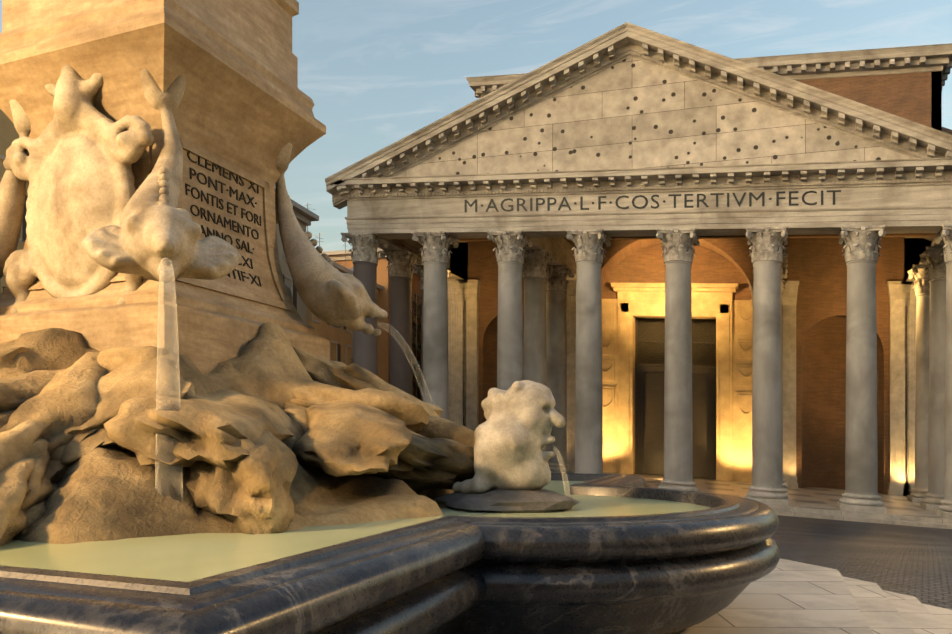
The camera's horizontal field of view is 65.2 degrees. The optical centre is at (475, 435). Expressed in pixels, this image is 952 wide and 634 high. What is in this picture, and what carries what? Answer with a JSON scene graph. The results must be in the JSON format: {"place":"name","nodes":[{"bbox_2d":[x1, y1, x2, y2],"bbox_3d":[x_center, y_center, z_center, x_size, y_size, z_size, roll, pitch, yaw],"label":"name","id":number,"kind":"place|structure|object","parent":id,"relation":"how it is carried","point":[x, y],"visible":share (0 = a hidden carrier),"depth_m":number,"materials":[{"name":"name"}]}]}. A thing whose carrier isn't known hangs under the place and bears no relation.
{"place":"outdoors","nodes":[
{"label":"outdoors","id":0,"kind":"place"},
{"bbox_2d":[275,143,387,335],"bbox_3d":[-1.716,-2.175,8.200,1.141,2.076,1.141,0,0,21],"label":"dolphin sculpture","id":1,"kind":"object","parent":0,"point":[329,293],"visible":0.85,"depth_m":7.97,"materials":[{"name":"stone"}]},
{"bbox_2d":[380,322,433,404],"bbox_3d":[-0.680,-0.346,8.658,0.724,1.908,0.724,0,0,21],"label":"water jet","id":2,"kind":"object","parent":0,"point":[409,361],"visible":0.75,"depth_m":8.63},
{"bbox_2d":[0,0,951,251],"label":"sky","id":3,"kind":"structure","parent":0,"point":[376,73],"materials":[{"name":"blue"}]},
{"bbox_2d":[611,283,738,480],"bbox_3d":[14.719,-4.129,55.359,9.198,14.910,0.800,0,0,15],"label":"door surround","id":4,"kind":"object","parent":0,"point":[712,300],"visible":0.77,"depth_m":55.30,"materials":[{"name":"beige stone"}]},
{"bbox_2d":[634,316,715,473],"bbox_3d":[15.030,-2.917,56.104,6.117,12.354,0.900,0,0,15],"label":"door frame","id":5,"kind":"object","parent":4,"relation":"attached to","point":[634,367],"visible":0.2,"depth_m":56.84,"materials":[{"name":"beige stone"}]},
{"bbox_2d":[635,363,715,479],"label":"pantheon bronze doors","id":6,"kind":"structure","parent":4,"relation":"in","point":[649,418],"depth_m":56.61,"materials":[{"name":"brown metal"}]},
{"bbox_2d":[635,318,715,365],"bbox_3d":[15.156,-7.167,56.407,6.020,3.854,0.150,0,0,15],"label":"window grille","id":7,"kind":"object","parent":4,"relation":"in","point":[651,348],"visible":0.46,"depth_m":56.69,"materials":[{"name":"black metal"}]},
{"bbox_2d":[601,239,748,286],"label":"arch","id":8,"kind":"structure","parent":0,"point":[614,261],"depth_m":55.06,"materials":[{"name":"orange brick"}]},
{"bbox_2d":[601,243,751,299],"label":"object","id":9,"kind":"structure","parent":0,"point":[646,265],"depth_m":55.91,"materials":[{"name":"orange brick"}]},
{"bbox_2d":[448,71,941,493],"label":"brick wall","id":10,"kind":"structure","parent":0,"point":[817,268],"depth_m":50.72,"materials":[{"name":"brown brick"}]},
{"bbox_2d":[602,299,752,482],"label":"pantheon door panels","id":11,"kind":"object","parent":10,"relation":"attached to","point":[742,425],"visible":0.52,"depth_m":54.45,"materials":[{"name":"beige stone"}]},
{"bbox_2d":[602,312,752,417],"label":"wall ornaments","id":12,"kind":"object","parent":11,"relation":"attached to","point":[742,374],"visible":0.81,"depth_m":54.27},
{"bbox_2d":[466,43,951,97],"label":"cornice","id":13,"kind":"structure","parent":10,"relation":"attached to","point":[938,57],"depth_m":49.95,"materials":[{"name":"beige stone"}]},
{"bbox_2d":[475,56,951,97],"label":"pantheon modillions","id":14,"kind":"object","parent":13,"relation":"attached to","point":[832,67],"visible":0.25,"depth_m":49.94,"materials":[{"name":"beige stone"}]},
{"bbox_2d":[457,233,935,240],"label":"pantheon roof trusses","id":15,"kind":"object","parent":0,"point":[745,237],"depth_m":49.70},
{"bbox_2d":[638,315,883,349],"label":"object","id":16,"kind":"structure","parent":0,"point":[702,319],"depth_m":56.49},
{"bbox_2d":[648,474,951,609],"bbox_3d":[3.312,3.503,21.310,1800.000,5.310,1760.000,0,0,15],"label":"piazza ground","id":17,"kind":"structure","parent":0,"point":[915,561],"depth_m":15.26,"materials":[{"name":"grey stone"}]},
{"bbox_2d":[0,109,28,294],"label":"town house","id":18,"kind":"structure","parent":17,"relation":"on","point":[9,134],"depth_m":33.73,"materials":[{"name":"paint"}]},
{"bbox_2d":[276,199,318,322],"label":"town house","id":19,"kind":"structure","parent":17,"relation":"on","point":[305,217],"depth_m":53.85,"materials":[{"name":"beige paint"}]},
{"bbox_2d":[306,259,382,365],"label":"town house","id":20,"kind":"structure","parent":17,"relation":"on","point":[341,343],"depth_m":62.07,"materials":[{"name":"paint"}]},
{"bbox_2d":[304,203,352,270],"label":"roof antennas","id":21,"kind":"object","parent":20,"relation":"on","point":[319,241],"visible":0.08,"depth_m":63.39,"materials":[{"name":"silver metal"}]},
{"bbox_2d":[320,248,421,399],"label":"town house","id":22,"kind":"structure","parent":17,"relation":"on","point":[383,303],"depth_m":70.33,"materials":[{"name":"orange paint"}]},
{"bbox_2d":[412,283,421,399],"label":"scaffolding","id":23,"kind":"object","parent":17,"relation":"on","point":[416,305],"visible":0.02,"depth_m":74.10,"materials":[{"name":"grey metal"}]},
{"bbox_2d":[774,510,951,528],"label":"step","id":24,"kind":"object","parent":17,"relation":"on","point":[869,520],"depth_m":35.86,"materials":[{"name":"grey stone"}]},
{"bbox_2d":[638,474,951,523],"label":"step","id":25,"kind":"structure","parent":24,"relation":"on","point":[864,514],"depth_m":36.36,"materials":[{"name":"grey stone"}]},
{"bbox_2d":[942,127,951,134],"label":"pantheon rotunda","id":26,"kind":"structure","parent":17,"relation":"on","point":[946,130],"depth_m":59.80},
{"bbox_2d":[447,279,467,426],"bbox_3d":[-1.448,-4.928,57.300,2.042,14.258,0.650,0,0,15],"label":"pilaster","id":27,"kind":"object","parent":26,"relation":"attached to","point":[456,338],"visible":0.65,"depth_m":57.25,"materials":[{"name":"stone"}]},
{"bbox_2d":[459,279,480,431],"bbox_3d":[-0.463,-4.866,57.032,1.570,14.233,0.650,0,0,15],"label":"pilaster","id":28,"kind":"object","parent":26,"relation":"attached to","point":[472,291],"visible":0.83,"depth_m":56.97,"materials":[{"name":"stone"}]},
{"bbox_2d":[483,312,523,422],"bbox_3d":[3.336,-3.486,57.656,5.120,12.100,2.550,0,0,15],"label":"niche","id":29,"kind":"object","parent":26,"relation":"on","point":[490,358],"visible":0.06,"depth_m":57.81,"materials":[{"name":"brick"}]},
{"bbox_2d":[566,281,567,376],"bbox_3d":[6.194,-4.459,55.219,1.570,14.233,0.650,0,0,15],"label":"pantheon anta niche","id":30,"kind":"object","parent":26,"relation":"attached to","point":[566,322],"visible":0.04,"depth_m":55.06,"materials":[{"name":"stone"}]},
{"bbox_2d":[563,237,575,247],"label":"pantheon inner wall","id":31,"kind":"structure","parent":26,"relation":"attached to","point":[570,242],"depth_m":52.24,"materials":[{"name":"brown brick"}]},
{"bbox_2d":[637,319,715,478],"bbox_3d":[15.321,-2.917,56.802,6.000,12.354,0.001,0,0,15],"label":"grille","id":32,"kind":"object","parent":26,"relation":"attached to","point":[661,346],"depth_m":57.06,"materials":[{"name":"black metal"}]},
{"bbox_2d":[603,472,946,518],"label":"pantheon portico floor","id":33,"kind":"structure","parent":26,"relation":"on","point":[818,498],"depth_m":44.88,"materials":[{"name":"grey stone"}]},
{"bbox_2d":[340,232,388,375],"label":"column","id":34,"kind":"structure","parent":33,"relation":"on","point":[364,254],"depth_m":44.19,"materials":[{"name":"stone"}]},
{"bbox_2d":[379,250,421,395],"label":"column","id":35,"kind":"structure","parent":33,"relation":"on","point":[401,270],"depth_m":48.37,"materials":[{"name":"stone"}]},
{"bbox_2d":[412,265,450,400],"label":"column","id":36,"kind":"structure","parent":33,"relation":"on","point":[420,269],"depth_m":52.72,"materials":[{"name":"stone"}]},
{"bbox_2d":[411,231,458,419],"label":"column","id":37,"kind":"structure","parent":33,"relation":"on","point":[435,256],"depth_m":43.00,"materials":[{"name":"stone"}]},
{"bbox_2d":[486,230,532,390],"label":"column","id":38,"kind":"structure","parent":33,"relation":"on","point":[509,256],"depth_m":41.82,"materials":[{"name":"stone"}]},
{"bbox_2d":[522,249,555,472],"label":"column","id":39,"kind":"structure","parent":33,"relation":"on","point":[535,272],"depth_m":46.01,"materials":[{"name":"stone"}]},
{"bbox_2d":[523,237,576,279],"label":"wall","id":40,"kind":"structure","parent":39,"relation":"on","point":[559,248],"depth_m":49.24,"materials":[{"name":"brown brick"}]},
{"bbox_2d":[546,265,574,472],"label":"column","id":41,"kind":"structure","parent":33,"relation":"on","point":[556,286],"depth_m":50.18,"materials":[{"name":"stone"}]},
{"bbox_2d":[566,280,576,470],"bbox_3d":[7.178,-4.401,54.951,2.042,14.258,0.650,0,0,15],"label":"pilaster","id":42,"kind":"object","parent":33,"relation":"on","point":[571,341],"visible":0.38,"depth_m":54.94,"materials":[{"name":"stone"}]},
{"bbox_2d":[566,229,611,473],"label":"column","id":43,"kind":"structure","parent":33,"relation":"on","point":[588,254],"depth_m":40.64,"materials":[{"name":"stone"}]},
{"bbox_2d":[656,227,700,491],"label":"column","id":44,"kind":"structure","parent":33,"relation":"on","point":[677,247],"depth_m":39.38,"materials":[{"name":"stone"}]},
{"bbox_2d":[330,158,951,280],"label":"entablature","id":45,"kind":"structure","parent":44,"relation":"on","point":[894,209],"depth_m":39.42,"materials":[{"name":"beige stone"}]},
{"bbox_2d":[341,166,951,245],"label":"pantheon cornice modillions","id":46,"kind":"object","parent":45,"relation":"attached to","point":[629,180],"visible":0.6,"depth_m":39.52,"materials":[{"name":"beige stone"}]},
{"bbox_2d":[465,190,840,211],"bbox_3d":[8.808,-12.523,39.770,19.604,1.861,0.030,0,0,15],"label":"inscription","id":47,"kind":"object","parent":45,"relation":"attached to","point":[762,194],"visible":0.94,"depth_m":39.54,"materials":[{"name":"black metal"}]},
{"bbox_2d":[393,56,913,176],"bbox_3d":[8.522,-16.783,40.501,29.976,7.792,1.230,0,0,15],"label":"pantheon tympanum","id":48,"kind":"object","parent":45,"relation":"on","point":[630,112],"visible":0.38,"depth_m":39.76,"materials":[{"name":"beige stone"}]},
{"bbox_2d":[325,22,951,209],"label":"pediment cornice","id":49,"kind":"structure","parent":48,"relation":"attached to","point":[901,135],"depth_m":39.17,"materials":[{"name":"beige stone"}]},
{"bbox_2d":[749,282,752,305],"bbox_3d":[19.748,-3.657,52.798,0.645,14.188,1.854,0,0,23],"label":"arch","id":50,"kind":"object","parent":33,"relation":"on","point":[750,287],"visible":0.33,"depth_m":52.14,"materials":[{"name":"stone"}]},
{"bbox_2d":[749,247,787,494],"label":"column","id":51,"kind":"structure","parent":33,"relation":"on","point":[784,260],"depth_m":42.69,"materials":[{"name":"stone"}]},
{"bbox_2d":[753,264,787,488],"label":"column","id":52,"kind":"structure","parent":33,"relation":"on","point":[785,276],"depth_m":46.87,"materials":[{"name":"stone"}]},
{"bbox_2d":[782,281,786,477],"bbox_3d":[20.416,-3.591,51.347,2.042,14.258,0.650,0,0,15],"label":"pantheon anta","id":53,"kind":"object","parent":33,"relation":"on","point":[782,331],"visible":0.1,"depth_m":51.14,"materials":[{"name":"stone"}]},
{"bbox_2d":[838,225,886,513],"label":"column","id":54,"kind":"structure","parent":33,"relation":"on","point":[861,254],"depth_m":37.03,"materials":[{"name":"stone"}]},
{"bbox_2d":[907,264,929,502],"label":"column","id":55,"kind":"structure","parent":33,"relation":"on","point":[921,283],"depth_m":44.43,"materials":[{"name":"stone"}]},
{"bbox_2d":[919,246,945,509],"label":"column","id":56,"kind":"structure","parent":33,"relation":"on","point":[936,273],"depth_m":40.21,"materials":[{"name":"stone"}]},
{"bbox_2d":[934,224,951,518],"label":"column","id":57,"kind":"structure","parent":33,"relation":"on","point":[944,510],"depth_m":36.30,"materials":[{"name":"stone"}]},
{"bbox_2d":[782,281,798,487],"bbox_3d":[21.400,-3.529,51.079,1.570,14.233,0.650,0,0,15],"label":"pilaster","id":58,"kind":"object","parent":26,"relation":"attached to","point":[790,292],"visible":0.88,"depth_m":51.01,"materials":[{"name":"stone"}]},
{"bbox_2d":[802,315,883,493],"bbox_3d":[25.200,-2.148,51.702,5.120,12.100,2.550,0,0,15],"label":"wall niche","id":59,"kind":"object","parent":26,"relation":"on","point":[823,399],"visible":0.56,"depth_m":52.74,"materials":[{"name":"brick"}]},
{"bbox_2d":[887,281,912,495],"bbox_3d":[28.058,-3.122,49.266,1.570,14.233,0.650,0,0,15],"label":"pilaster","id":60,"kind":"object","parent":26,"relation":"attached to","point":[897,294],"visible":0.9,"depth_m":49.24,"materials":[{"name":"stone"}]},
{"bbox_2d":[902,281,916,495],"bbox_3d":[29.042,-3.064,48.998,2.042,14.258,0.650,0,0,15],"label":"pilaster","id":61,"kind":"object","parent":26,"relation":"attached to","point":[912,305],"visible":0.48,"depth_m":49.03,"materials":[{"name":"stone"}]},
{"bbox_2d":[931,71,941,242],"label":"pantheon block","id":62,"kind":"structure","parent":26,"relation":"attached to","point":[936,81],"depth_m":48.98,"materials":[{"name":"brick"}]},
{"bbox_3d":[-3.197,2.935,7.545,18.540,0.800,18.540,0,0,21],"label":"fountain step","id":63,"kind":"object","parent":17,"relation":"on","visible":0},
{"bbox_3d":[-3.197,2.780,7.545,17.740,0.800,17.740,0,0,21],"label":"fountain step","id":64,"kind":"object","parent":63,"relation":"on","visible":0},
{"bbox_3d":[-3.197,2.625,7.545,16.940,0.800,16.940,0,0,21],"label":"fountain step","id":65,"kind":"object","parent":64,"relation":"on","visible":0},
{"bbox_3d":[-3.197,2.470,7.545,16.140,0.800,16.140,0,0,21],"label":"fountain step","id":66,"kind":"object","parent":65,"relation":"on","visible":0},
{"bbox_2d":[923,604,951,633],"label":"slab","id":67,"kind":"structure","parent":66,"relation":"on","point":[943,616],"depth_m":7.93,"materials":[{"name":"stone"}]},
{"bbox_2d":[883,590,949,633],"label":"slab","id":68,"kind":"structure","parent":67,"relation":"on","point":[918,616],"depth_m":7.33,"materials":[{"name":"stone"}]},
{"bbox_2d":[842,576,915,633],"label":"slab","id":69,"kind":"structure","parent":68,"relation":"on","point":[881,613],"depth_m":6.88,"materials":[{"name":"stone"}]},
{"bbox_2d":[673,559,873,633],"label":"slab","id":70,"kind":"structure","parent":69,"relation":"on","point":[784,596],"depth_m":6.25,"materials":[{"name":"stone"}]},
{"bbox_2d":[0,473,779,633],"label":"fountain basin","id":71,"kind":"object","parent":70,"relation":"on","point":[668,573],"visible":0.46,"depth_m":4.20,"materials":[{"name":"stone"}]},
{"bbox_2d":[0,480,709,581],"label":"fountain water","id":72,"kind":"structure","parent":71,"relation":"in","point":[188,557],"depth_m":4.04,"materials":[{"name":"liquid"}]},
{"bbox_2d":[0,322,474,545],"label":"fountain rocks","id":73,"kind":"object","parent":72,"relation":"in","point":[271,428],"visible":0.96,"depth_m":5.16,"materials":[{"name":"stone"}]},
{"bbox_2d":[0,0,329,373],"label":"fountain pedestal","id":74,"kind":"object","parent":73,"relation":"on","point":[246,104],"visible":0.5,"depth_m":6.72,"materials":[{"name":"stone"}]},
{"bbox_2d":[0,99,30,278],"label":"dolphin sculpture","id":75,"kind":"object","parent":74,"relation":"attached to","point":[12,193],"visible":0.52,"depth_m":6.94,"materials":[{"name":"stone"}]},
{"bbox_2d":[3,65,154,313],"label":"fountain arms","id":76,"kind":"object","parent":74,"relation":"attached to","point":[74,169],"visible":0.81,"depth_m":6.50},
{"bbox_2d":[9,137,292,310],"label":"fountain pedestal panels","id":77,"kind":"object","parent":74,"relation":"attached to","point":[194,149],"visible":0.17,"depth_m":7.22,"materials":[{"name":"beige stone"}]},
{"bbox_2d":[81,69,241,282],"bbox_3d":[-2.542,-2.175,6.064,1.141,2.076,1.141,0,0,21],"label":"dolphin sculpture","id":78,"kind":"object","parent":74,"relation":"attached to","point":[150,232],"visible":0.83,"depth_m":5.80,"materials":[{"name":"stone"}]},
{"bbox_2d":[155,258,182,500],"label":"water stream","id":79,"kind":"structure","parent":78,"relation":"attached to","point":[169,328],"depth_m":4.95,"materials":[{"name":"liquid"}]},
{"bbox_2d":[185,183,260,225],"bbox_3d":[-2.437,-2.240,7.251,0.012,0.105,1.080,0,0,21],"label":"inscription line","id":80,"kind":"object","parent":74,"relation":"attached to","point":[222,208],"visible":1,"depth_m":7.17,"materials":[{"name":"black paint"}]},
{"bbox_2d":[187,151,258,193],"bbox_3d":[-2.446,-2.570,7.254,0.010,0.105,1.020,0,0,21],"label":"inscription line","id":81,"kind":"object","parent":74,"relation":"attached to","point":[216,167],"visible":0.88,"depth_m":7.22,"materials":[{"name":"black paint"}]},
{"bbox_2d":[190,168,256,207],"bbox_3d":[-2.442,-2.405,7.253,0.012,0.105,0.960,0,0,21],"label":"inscription line","id":82,"kind":"object","parent":74,"relation":"attached to","point":[222,184],"visible":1,"depth_m":7.20,"materials":[{"name":"black paint"}]},
{"bbox_2d":[190,205,258,238],"bbox_3d":[-2.428,-2.075,7.247,0.017,0.105,0.980,0,0,21],"label":"inscription line","id":83,"kind":"object","parent":74,"relation":"attached to","point":[225,221],"visible":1,"depth_m":7.21,"materials":[{"name":"black paint"}]},
{"bbox_2d":[201,225,253,253],"bbox_3d":[-2.416,-1.910,7.243,0.020,0.105,0.800,0,0,21],"label":"inscription line","id":84,"kind":"object","parent":74,"relation":"attached to","point":[223,237],"visible":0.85,"depth_m":7.22,"materials":[{"name":"black paint"}]},
{"bbox_2d":[227,269,261,286],"bbox_3d":[-2.361,-1.580,7.221,0.040,0.105,0.840,0,0,21],"label":"inscription line","id":85,"kind":"object","parent":74,"relation":"attached to","point":[243,276],"visible":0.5,"depth_m":7.37,"materials":[{"name":"black paint"}]},
{"bbox_2d":[238,256,252,268],"bbox_3d":[-2.394,-1.745,7.234,0.026,0.105,0.680,0,0,21],"label":"inscription line","id":86,"kind":"object","parent":74,"relation":"attached to","point":[245,263],"visible":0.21,"depth_m":7.47,"materials":[{"name":"black paint"}]},
{"bbox_2d":[275,188,292,300],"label":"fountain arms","id":87,"kind":"object","parent":74,"relation":"attached to","point":[289,292],"depth_m":8.17},
{"bbox_2d":[435,489,579,512],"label":"stone slab","id":88,"kind":"structure","parent":72,"relation":"in","point":[520,501],"depth_m":5.88,"materials":[{"name":"grey stone"}]},
{"bbox_2d":[453,380,565,493],"bbox_3d":[0.284,0.028,6.199,0.946,0.978,0.603,0,0,21],"label":"mask sculpture","id":89,"kind":"object","parent":88,"relation":"on","point":[513,437],"visible":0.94,"depth_m":6.01,"materials":[{"name":"stone"}]},
{"bbox_2d":[553,446,572,509],"bbox_3d":[0.703,0.343,6.036,0.164,0.518,0.056,0,0,21],"label":"water jet","id":90,"kind":"object","parent":89,"relation":"attached to","point":[562,472],"visible":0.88,"depth_m":6.04},
{"bbox_2d":[922,233,936,240],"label":"pantheon portico roof","id":91,"kind":"structure","parent":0,"point":[930,238],"depth_m":48.71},
{"bbox_3d":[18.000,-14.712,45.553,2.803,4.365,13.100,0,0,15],"label":"pantheon","id":92,"kind":"object","parent":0,"visible":0},
{"bbox_2d":[745,226,788,505],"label":"column","id":93,"kind":"structure","parent":92,"relation":"on","point":[766,255],"depth_m":38.20,"materials":[{"name":"stone"}]}
]}

